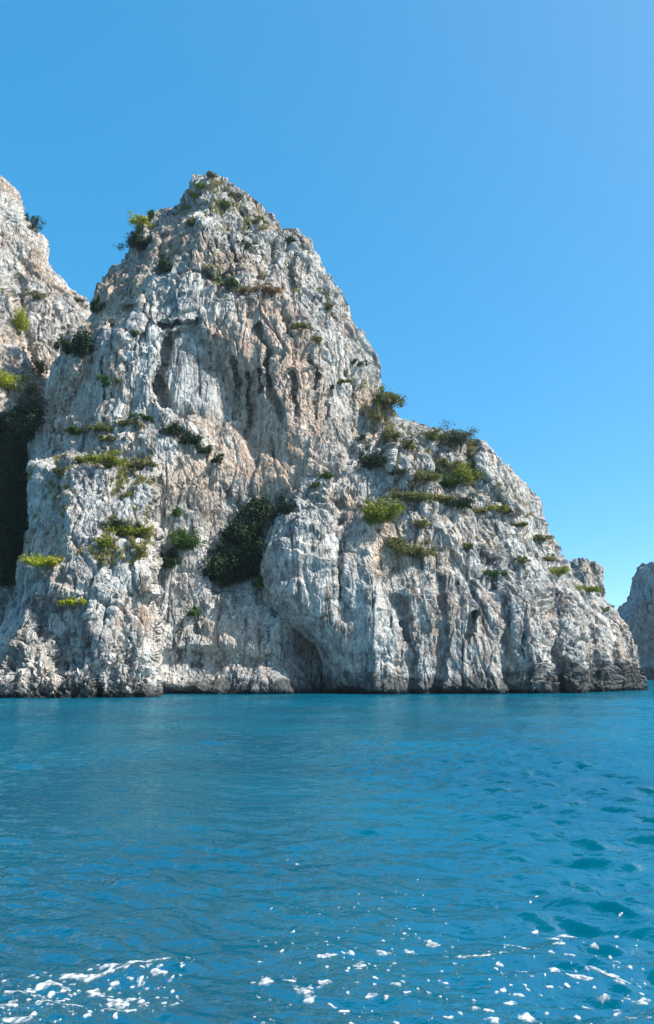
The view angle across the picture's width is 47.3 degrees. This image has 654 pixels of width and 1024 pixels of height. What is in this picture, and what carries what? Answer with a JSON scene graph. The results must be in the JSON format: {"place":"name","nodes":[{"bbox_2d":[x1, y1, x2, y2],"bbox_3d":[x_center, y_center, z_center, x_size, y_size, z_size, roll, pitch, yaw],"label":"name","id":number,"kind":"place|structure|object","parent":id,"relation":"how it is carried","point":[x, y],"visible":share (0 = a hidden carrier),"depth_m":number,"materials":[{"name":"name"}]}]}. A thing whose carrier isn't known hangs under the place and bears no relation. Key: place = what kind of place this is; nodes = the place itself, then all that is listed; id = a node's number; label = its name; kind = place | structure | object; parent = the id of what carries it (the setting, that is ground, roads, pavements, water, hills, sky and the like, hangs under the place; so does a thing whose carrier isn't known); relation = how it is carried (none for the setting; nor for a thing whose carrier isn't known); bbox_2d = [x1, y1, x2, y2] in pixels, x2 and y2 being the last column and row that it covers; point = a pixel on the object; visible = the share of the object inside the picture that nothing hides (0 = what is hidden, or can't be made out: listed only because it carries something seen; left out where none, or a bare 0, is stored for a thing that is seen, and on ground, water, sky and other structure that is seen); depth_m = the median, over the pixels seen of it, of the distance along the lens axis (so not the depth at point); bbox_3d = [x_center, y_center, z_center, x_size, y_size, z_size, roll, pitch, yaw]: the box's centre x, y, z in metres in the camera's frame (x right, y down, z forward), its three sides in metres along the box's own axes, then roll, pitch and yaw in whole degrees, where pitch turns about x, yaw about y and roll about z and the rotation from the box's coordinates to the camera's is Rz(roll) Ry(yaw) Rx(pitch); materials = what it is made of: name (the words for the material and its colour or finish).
{"place":"outdoors","nodes":[
{"label":"outdoors","id":0,"kind":"place"},
{"bbox_2d":[0,175,91,625],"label":"sea cliff","id":1,"kind":"structure","parent":0,"point":[55,314],"depth_m":164.33,"materials":[{"name":"stone"}]},
{"bbox_2d":[0,538,19,587],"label":"tree","id":2,"kind":"object","parent":1,"relation":"on","point":[8,566],"visible":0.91,"depth_m":109.99,"materials":[{"name":"green plant"}]},
{"bbox_2d":[0,451,27,516],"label":"tree","id":3,"kind":"object","parent":1,"relation":"on","point":[23,495],"visible":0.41,"depth_m":119.29,"materials":[{"name":"green plant"}]},
{"bbox_2d":[0,509,28,558],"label":"tree","id":4,"kind":"object","parent":1,"relation":"on","point":[11,539],"visible":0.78,"depth_m":111.76,"materials":[{"name":"green plant"}]},
{"bbox_2d":[0,437,28,499],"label":"tree","id":5,"kind":"object","parent":1,"relation":"on","point":[5,474],"visible":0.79,"depth_m":118.77,"materials":[{"name":"green plant"}]},
{"bbox_2d":[0,419,28,469],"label":"tree","id":6,"kind":"object","parent":1,"relation":"on","point":[17,446],"visible":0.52,"depth_m":125.00,"materials":[{"name":"green plant"}]},
{"bbox_2d":[0,490,28,538],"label":"tree","id":7,"kind":"object","parent":1,"relation":"on","point":[4,514],"visible":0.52,"depth_m":114.41,"materials":[{"name":"green plant"}]},
{"bbox_2d":[0,399,28,440],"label":"tree","id":8,"kind":"object","parent":1,"relation":"on","point":[2,422],"visible":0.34,"depth_m":128.77,"materials":[{"name":"green plant"}]},
{"bbox_2d":[0,368,33,392],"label":"shrub","id":9,"kind":"object","parent":1,"relation":"on","point":[7,380],"visible":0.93,"depth_m":128.32,"materials":[{"name":"green plant"}]},
{"bbox_2d":[11,303,30,333],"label":"shrub","id":10,"kind":"object","parent":1,"relation":"on","point":[21,321],"visible":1,"depth_m":144.06,"materials":[{"name":"green plant"}]},
{"bbox_2d":[0,384,47,442],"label":"tree","id":11,"kind":"object","parent":1,"relation":"on","point":[28,420],"visible":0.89,"depth_m":118.10,"materials":[{"name":"green plant"}]},
{"bbox_2d":[26,385,40,397],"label":"shrub","id":12,"kind":"object","parent":1,"relation":"on","point":[29,391],"visible":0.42,"depth_m":139.78,"materials":[{"name":"green plant"}]},
{"bbox_2d":[25,213,46,232],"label":"shrub","id":13,"kind":"object","parent":1,"relation":"on","point":[34,226],"visible":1,"depth_m":188.72,"materials":[{"name":"green plant"}]},
{"bbox_2d":[21,288,51,300],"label":"shrub","id":14,"kind":"object","parent":1,"relation":"on","point":[37,296],"visible":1,"depth_m":162.71,"materials":[{"name":"green plant"}]},
{"bbox_2d":[30,357,49,375],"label":"shrub","id":15,"kind":"object","parent":1,"relation":"on","point":[40,368],"visible":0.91,"depth_m":148.91,"materials":[{"name":"green plant"}]},
{"bbox_2d":[73,297,88,306],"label":"shrub","id":16,"kind":"object","parent":1,"relation":"on","point":[78,300],"visible":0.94,"depth_m":172.24,"materials":[{"name":"green plant"}]},
{"bbox_2d":[1,176,562,576],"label":"grass","id":17,"kind":"structure","parent":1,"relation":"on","point":[140,479],"depth_m":105.30,"materials":[{"name":"green foliage"}]},
{"bbox_2d":[0,174,648,697],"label":"limestone headland","id":18,"kind":"structure","parent":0,"point":[344,600],"depth_m":104.01,"materials":[{"name":"grey stone"}]},
{"bbox_2d":[18,552,61,568],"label":"shrub","id":19,"kind":"object","parent":18,"relation":"on","point":[40,561],"visible":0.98,"depth_m":86.92,"materials":[{"name":"green plant"}]},
{"bbox_2d":[52,466,68,473],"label":"shrub","id":20,"kind":"object","parent":18,"relation":"on","point":[56,470],"visible":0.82,"depth_m":100.09,"materials":[{"name":"green plant"}]},
{"bbox_2d":[50,333,71,355],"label":"shrub","id":21,"kind":"object","parent":18,"relation":"on","point":[65,345],"visible":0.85,"depth_m":119.47,"materials":[{"name":"green plant"}]},
{"bbox_2d":[58,596,87,608],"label":"shrub","id":22,"kind":"object","parent":18,"relation":"on","point":[72,601],"visible":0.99,"depth_m":84.69,"materials":[{"name":"green plant"}]},
{"bbox_2d":[61,425,88,435],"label":"shrub","id":23,"kind":"object","parent":18,"relation":"on","point":[73,430],"visible":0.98,"depth_m":108.76,"materials":[{"name":"green plant"}]},
{"bbox_2d":[74,456,87,462],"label":"shrub","id":24,"kind":"object","parent":18,"relation":"on","point":[78,459],"visible":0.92,"depth_m":101.42,"materials":[{"name":"green plant"}]},
{"bbox_2d":[68,328,99,357],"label":"shrub","id":25,"kind":"object","parent":18,"relation":"on","point":[82,345],"visible":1,"depth_m":117.45,"materials":[{"name":"green plant"}]},
{"bbox_2d":[90,293,106,313],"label":"shrub","id":26,"kind":"object","parent":18,"relation":"on","point":[95,308],"visible":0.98,"depth_m":128.46,"materials":[{"name":"green plant"}]},
{"bbox_2d":[84,421,113,432],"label":"shrub","id":27,"kind":"object","parent":18,"relation":"on","point":[99,427],"visible":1,"depth_m":107.65,"materials":[{"name":"green plant"}]},
{"bbox_2d":[95,534,112,546],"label":"shrub","id":28,"kind":"object","parent":18,"relation":"on","point":[104,541],"visible":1,"depth_m":88.42,"materials":[{"name":"green plant"}]},
{"bbox_2d":[98,434,116,442],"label":"shrub","id":29,"kind":"object","parent":18,"relation":"on","point":[109,438],"visible":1,"depth_m":106.32,"materials":[{"name":"green plant"}]},
{"bbox_2d":[95,375,120,387],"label":"shrub","id":30,"kind":"object","parent":18,"relation":"on","point":[106,382],"visible":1,"depth_m":110.24,"materials":[{"name":"green plant"}]},
{"bbox_2d":[81,449,135,467],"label":"shrub","id":31,"kind":"object","parent":18,"relation":"on","point":[107,460],"visible":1,"depth_m":98.92,"materials":[{"name":"green plant"}]},
{"bbox_2d":[115,417,135,426],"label":"shrub","id":32,"kind":"object","parent":18,"relation":"on","point":[123,422],"visible":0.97,"depth_m":108.06,"materials":[{"name":"green plant"}]},
{"bbox_2d":[102,521,156,535],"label":"shrub","id":33,"kind":"object","parent":18,"relation":"on","point":[126,530],"visible":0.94,"depth_m":92.28,"materials":[{"name":"green plant"}]},
{"bbox_2d":[113,225,156,252],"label":"shrub","id":34,"kind":"object","parent":18,"relation":"on","point":[135,239],"visible":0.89,"depth_m":135.17,"materials":[{"name":"green plant"}]},
{"bbox_2d":[127,413,153,420],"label":"shrub","id":35,"kind":"object","parent":18,"relation":"on","point":[143,417],"visible":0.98,"depth_m":108.04,"materials":[{"name":"green plant"}]},
{"bbox_2d":[134,544,147,555],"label":"shrub","id":36,"kind":"object","parent":18,"relation":"on","point":[139,549],"visible":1,"depth_m":88.45,"materials":[{"name":"green plant"}]},
{"bbox_2d":[127,210,156,230],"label":"shrub","id":37,"kind":"object","parent":18,"relation":"on","point":[138,219],"visible":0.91,"depth_m":139.12,"materials":[{"name":"green plant"}]},
{"bbox_2d":[127,458,157,468],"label":"shrub","id":38,"kind":"object","parent":18,"relation":"on","point":[140,463],"visible":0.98,"depth_m":100.96,"materials":[{"name":"green plant"}]},
{"bbox_2d":[146,209,158,220],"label":"shrub","id":39,"kind":"object","parent":18,"relation":"on","point":[150,214],"visible":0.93,"depth_m":141.54,"materials":[{"name":"green plant"}]},
{"bbox_2d":[154,253,172,273],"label":"shrub","id":40,"kind":"object","parent":18,"relation":"on","point":[163,265],"visible":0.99,"depth_m":123.66,"materials":[{"name":"green plant"}]},
{"bbox_2d":[160,546,182,569],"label":"shrub","id":41,"kind":"object","parent":18,"relation":"on","point":[170,560],"visible":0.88,"depth_m":98.81,"materials":[{"name":"green plant"}]},
{"bbox_2d":[159,420,187,437],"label":"shrub","id":42,"kind":"object","parent":18,"relation":"on","point":[171,429],"visible":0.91,"depth_m":107.52,"materials":[{"name":"green plant"}]},
{"bbox_2d":[172,507,181,516],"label":"shrub","id":43,"kind":"object","parent":18,"relation":"on","point":[177,512],"visible":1,"depth_m":102.22,"materials":[{"name":"green plant"}]},
{"bbox_2d":[167,526,207,551],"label":"shrub","id":44,"kind":"object","parent":18,"relation":"on","point":[180,539],"visible":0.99,"depth_m":99.56,"materials":[{"name":"green plant"}]},
{"bbox_2d":[174,430,204,445],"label":"shrub","id":45,"kind":"object","parent":18,"relation":"on","point":[192,438],"visible":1,"depth_m":107.19,"materials":[{"name":"green plant"}]},
{"bbox_2d":[185,216,195,227],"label":"shrub","id":46,"kind":"object","parent":18,"relation":"on","point":[190,222],"visible":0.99,"depth_m":130.39,"materials":[{"name":"green plant"}]},
{"bbox_2d":[188,190,198,201],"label":"shrub","id":47,"kind":"object","parent":18,"relation":"on","point":[195,195],"visible":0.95,"depth_m":137.58,"materials":[{"name":"green plant"}]},
{"bbox_2d":[186,605,201,616],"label":"shrub","id":48,"kind":"object","parent":18,"relation":"on","point":[194,612],"visible":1,"depth_m":97.22,"materials":[{"name":"green plant"}]},
{"bbox_2d":[193,444,214,455],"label":"shrub","id":49,"kind":"object","parent":18,"relation":"on","point":[202,449],"visible":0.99,"depth_m":107.04,"materials":[{"name":"green plant"}]},
{"bbox_2d":[205,170,219,179],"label":"shrub","id":50,"kind":"object","parent":18,"relation":"on","point":[211,174],"visible":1,"depth_m":138.10,"materials":[{"name":"green plant"}]},
{"bbox_2d":[211,453,224,463],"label":"shrub","id":51,"kind":"object","parent":18,"relation":"on","point":[217,459],"visible":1,"depth_m":106.74,"materials":[{"name":"green plant"}]},
{"bbox_2d":[213,275,240,290],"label":"shrub","id":52,"kind":"object","parent":18,"relation":"on","point":[230,282],"visible":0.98,"depth_m":121.87,"materials":[{"name":"green plant"}]},
{"bbox_2d":[217,198,236,210],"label":"shrub","id":53,"kind":"object","parent":18,"relation":"on","point":[224,203],"visible":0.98,"depth_m":136.06,"materials":[{"name":"green plant"}]},
{"bbox_2d":[196,535,258,587],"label":"tree","id":54,"kind":"object","parent":18,"relation":"on","point":[218,570],"visible":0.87,"depth_m":101.58,"materials":[{"name":"green plant"}]},
{"bbox_2d":[218,515,265,549],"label":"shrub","id":55,"kind":"object","parent":18,"relation":"on","point":[233,532],"visible":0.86,"depth_m":103.75,"materials":[{"name":"green plant"}]},
{"bbox_2d":[219,528,266,576],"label":"tree","id":56,"kind":"object","parent":18,"relation":"on","point":[252,562],"visible":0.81,"depth_m":101.67,"materials":[{"name":"green plant"}]},
{"bbox_2d":[235,239,256,250],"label":"shrub","id":57,"kind":"object","parent":18,"relation":"on","point":[248,245],"visible":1,"depth_m":129.80,"materials":[{"name":"green plant"}]},
{"bbox_2d":[233,286,258,294],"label":"shrub","id":58,"kind":"object","parent":18,"relation":"on","point":[245,288],"visible":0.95,"depth_m":121.52,"materials":[{"name":"green plant"}]},
{"bbox_2d":[236,492,278,521],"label":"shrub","id":59,"kind":"object","parent":18,"relation":"on","point":[258,508],"visible":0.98,"depth_m":105.23,"materials":[{"name":"green plant"}]},
{"bbox_2d":[251,575,264,589],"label":"shrub","id":60,"kind":"object","parent":18,"relation":"on","point":[258,581],"visible":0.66,"depth_m":98.92,"materials":[{"name":"green plant"}]},
{"bbox_2d":[249,213,267,224],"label":"shrub","id":61,"kind":"object","parent":18,"relation":"on","point":[254,221],"visible":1,"depth_m":139.37,"materials":[{"name":"green plant"}]},
{"bbox_2d":[239,281,284,295],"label":"dry shrub","id":62,"kind":"object","parent":18,"relation":"on","point":[268,290],"visible":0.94,"depth_m":121.18,"materials":[{"name":"brown plant"}]},
{"bbox_2d":[275,493,295,513],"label":"shrub","id":63,"kind":"object","parent":18,"relation":"on","point":[283,506],"visible":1,"depth_m":101.27,"materials":[{"name":"green plant"}]},
{"bbox_2d":[284,234,297,244],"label":"shrub","id":64,"kind":"object","parent":18,"relation":"on","point":[288,238],"visible":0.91,"depth_m":136.87,"materials":[{"name":"green plant"}]},
{"bbox_2d":[290,321,312,331],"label":"shrub","id":65,"kind":"object","parent":18,"relation":"on","point":[302,325],"visible":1,"depth_m":116.79,"materials":[{"name":"green plant"}]},
{"bbox_2d":[311,335,323,343],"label":"shrub","id":66,"kind":"object","parent":18,"relation":"on","point":[319,338],"visible":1,"depth_m":117.88,"materials":[{"name":"green plant"}]},
{"bbox_2d":[318,470,333,479],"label":"shrub","id":67,"kind":"object","parent":18,"relation":"on","point":[327,474],"visible":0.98,"depth_m":106.12,"materials":[{"name":"green plant"}]},
{"bbox_2d":[336,378,352,385],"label":"shrub","id":68,"kind":"object","parent":18,"relation":"on","point":[341,381],"visible":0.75,"depth_m":118.50,"materials":[{"name":"green plant"}]},
{"bbox_2d":[351,358,369,366],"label":"shrub","id":69,"kind":"object","parent":18,"relation":"on","point":[354,361],"visible":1,"depth_m":123.54,"materials":[{"name":"green plant"}]},
{"bbox_2d":[356,443,388,469],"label":"shrub","id":70,"kind":"object","parent":18,"relation":"on","point":[371,462],"visible":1,"depth_m":108.36,"materials":[{"name":"green plant"}]},
{"bbox_2d":[358,496,405,525],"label":"shrub","id":71,"kind":"object","parent":18,"relation":"on","point":[376,512],"visible":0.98,"depth_m":101.17,"materials":[{"name":"green plant"}]},
{"bbox_2d":[362,384,407,418],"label":"shrub","id":72,"kind":"object","parent":18,"relation":"on","point":[388,399],"visible":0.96,"depth_m":121.50,"materials":[{"name":"green plant"}]},
{"bbox_2d":[381,428,400,440],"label":"shrub","id":73,"kind":"object","parent":18,"relation":"on","point":[394,435],"visible":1,"depth_m":111.81,"materials":[{"name":"green plant"}]},
{"bbox_2d":[385,535,406,547],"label":"shrub","id":74,"kind":"object","parent":18,"relation":"on","point":[390,540],"visible":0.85,"depth_m":101.08,"materials":[{"name":"green plant"}]},
{"bbox_2d":[389,465,409,477],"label":"shrub","id":75,"kind":"object","parent":18,"relation":"on","point":[400,472],"visible":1,"depth_m":106.58,"materials":[{"name":"green plant"}]},
{"bbox_2d":[380,486,435,502],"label":"shrub","id":76,"kind":"object","parent":18,"relation":"on","point":[416,495],"visible":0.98,"depth_m":105.48,"materials":[{"name":"green plant"}]},
{"bbox_2d":[401,438,415,449],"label":"shrub","id":77,"kind":"object","parent":18,"relation":"on","point":[409,445],"visible":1,"depth_m":110.20,"materials":[{"name":"green plant"}]},
{"bbox_2d":[391,539,438,559],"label":"shrub","id":78,"kind":"object","parent":18,"relation":"on","point":[412,551],"visible":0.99,"depth_m":100.00,"materials":[{"name":"green plant"}]},
{"bbox_2d":[410,516,432,528],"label":"shrub","id":79,"kind":"object","parent":18,"relation":"on","point":[423,524],"visible":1,"depth_m":103.23,"materials":[{"name":"green plant"}]},
{"bbox_2d":[412,468,443,484],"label":"shrub","id":80,"kind":"object","parent":18,"relation":"on","point":[422,476],"visible":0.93,"depth_m":107.93,"materials":[{"name":"green plant"}]},
{"bbox_2d":[419,427,449,440],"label":"dry shrub","id":81,"kind":"object","parent":18,"relation":"on","point":[432,435],"visible":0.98,"depth_m":116.07,"materials":[{"name":"green plant"}]},
{"bbox_2d":[429,492,455,502],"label":"shrub","id":82,"kind":"object","parent":18,"relation":"on","point":[440,497],"visible":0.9,"depth_m":108.11,"materials":[{"name":"green plant"}]},
{"bbox_2d":[434,456,459,469],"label":"shrub","id":83,"kind":"object","parent":18,"relation":"on","point":[446,464],"visible":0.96,"depth_m":113.20,"materials":[{"name":"green plant"}]},
{"bbox_2d":[439,470,463,488],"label":"shrub","id":84,"kind":"object","parent":18,"relation":"on","point":[449,482],"visible":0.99,"depth_m":112.00,"materials":[{"name":"green plant"}]},
{"bbox_2d":[435,420,479,445],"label":"shrub","id":85,"kind":"object","parent":18,"relation":"on","point":[456,437],"visible":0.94,"depth_m":117.47,"materials":[{"name":"green plant"}]},
{"bbox_2d":[443,492,478,510],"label":"shrub","id":86,"kind":"object","parent":18,"relation":"on","point":[462,502],"visible":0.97,"depth_m":108.11,"materials":[{"name":"green plant"}]},
{"bbox_2d":[448,460,483,484],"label":"shrub","id":87,"kind":"object","parent":18,"relation":"on","point":[466,473],"visible":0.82,"depth_m":113.14,"materials":[{"name":"green plant"}]},
{"bbox_2d":[461,541,475,549],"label":"shrub","id":88,"kind":"object","parent":18,"relation":"on","point":[467,545],"visible":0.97,"depth_m":103.81,"materials":[{"name":"green plant"}]},
{"bbox_2d":[472,506,487,514],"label":"shrub","id":89,"kind":"object","parent":18,"relation":"on","point":[481,510],"visible":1,"depth_m":110.52,"materials":[{"name":"green plant"}]},
{"bbox_2d":[482,569,510,577],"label":"shrub","id":90,"kind":"object","parent":18,"relation":"on","point":[494,573],"visible":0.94,"depth_m":102.77,"materials":[{"name":"green plant"}]},
{"bbox_2d":[487,504,508,513],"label":"shrub","id":91,"kind":"object","parent":18,"relation":"on","point":[501,508],"visible":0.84,"depth_m":111.82,"materials":[{"name":"green plant"}]},
{"bbox_2d":[514,555,530,563],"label":"shrub","id":92,"kind":"object","parent":18,"relation":"on","point":[523,560],"visible":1,"depth_m":107.31,"materials":[{"name":"green plant"}]},
{"bbox_2d":[532,533,553,541],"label":"shrub","id":93,"kind":"object","parent":18,"relation":"on","point":[538,538],"visible":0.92,"depth_m":116.41,"materials":[{"name":"green plant"}]},
{"bbox_2d":[542,555,556,561],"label":"shrub","id":94,"kind":"object","parent":18,"relation":"on","point":[549,558],"visible":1,"depth_m":112.37,"materials":[{"name":"green plant"}]},
{"bbox_2d":[549,565,572,576],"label":"shrub","id":95,"kind":"object","parent":18,"relation":"on","point":[564,569],"visible":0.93,"depth_m":111.83,"materials":[{"name":"green plant"}]},
{"bbox_2d":[569,557,605,599],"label":"rock pinnacle","id":96,"kind":"object","parent":18,"relation":"attached to","point":[587,572],"visible":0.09,"depth_m":191.93,"materials":[{"name":"grey stone"}]},
{"bbox_2d":[571,584,604,592],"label":"shrub","id":97,"kind":"object","parent":18,"relation":"on","point":[597,589],"visible":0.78,"depth_m":114.23,"materials":[{"name":"green plant"}]},
{"bbox_2d":[0,680,653,1023],"bbox_3d":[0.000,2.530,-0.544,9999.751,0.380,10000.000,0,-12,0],"label":"sea","id":98,"kind":"structure","parent":0,"point":[175,829],"depth_m":10.75,"materials":[{"name":"liquid"}]},
{"bbox_2d":[0,864,649,1023],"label":"sea foam","id":99,"kind":"object","parent":98,"relation":"on","point":[526,1015],"visible":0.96,"depth_m":6.35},
{"bbox_2d":[617,562,653,679],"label":"sea stack","id":100,"kind":"object","parent":98,"relation":"in","point":[636,611],"visible":0.52,"depth_m":305.02,"materials":[{"name":"grey stone"}]},
{"bbox_2d":[0,0,653,609],"label":"sky","id":101,"kind":"structure","parent":0,"point":[474,179],"materials":[{"name":"blue"}]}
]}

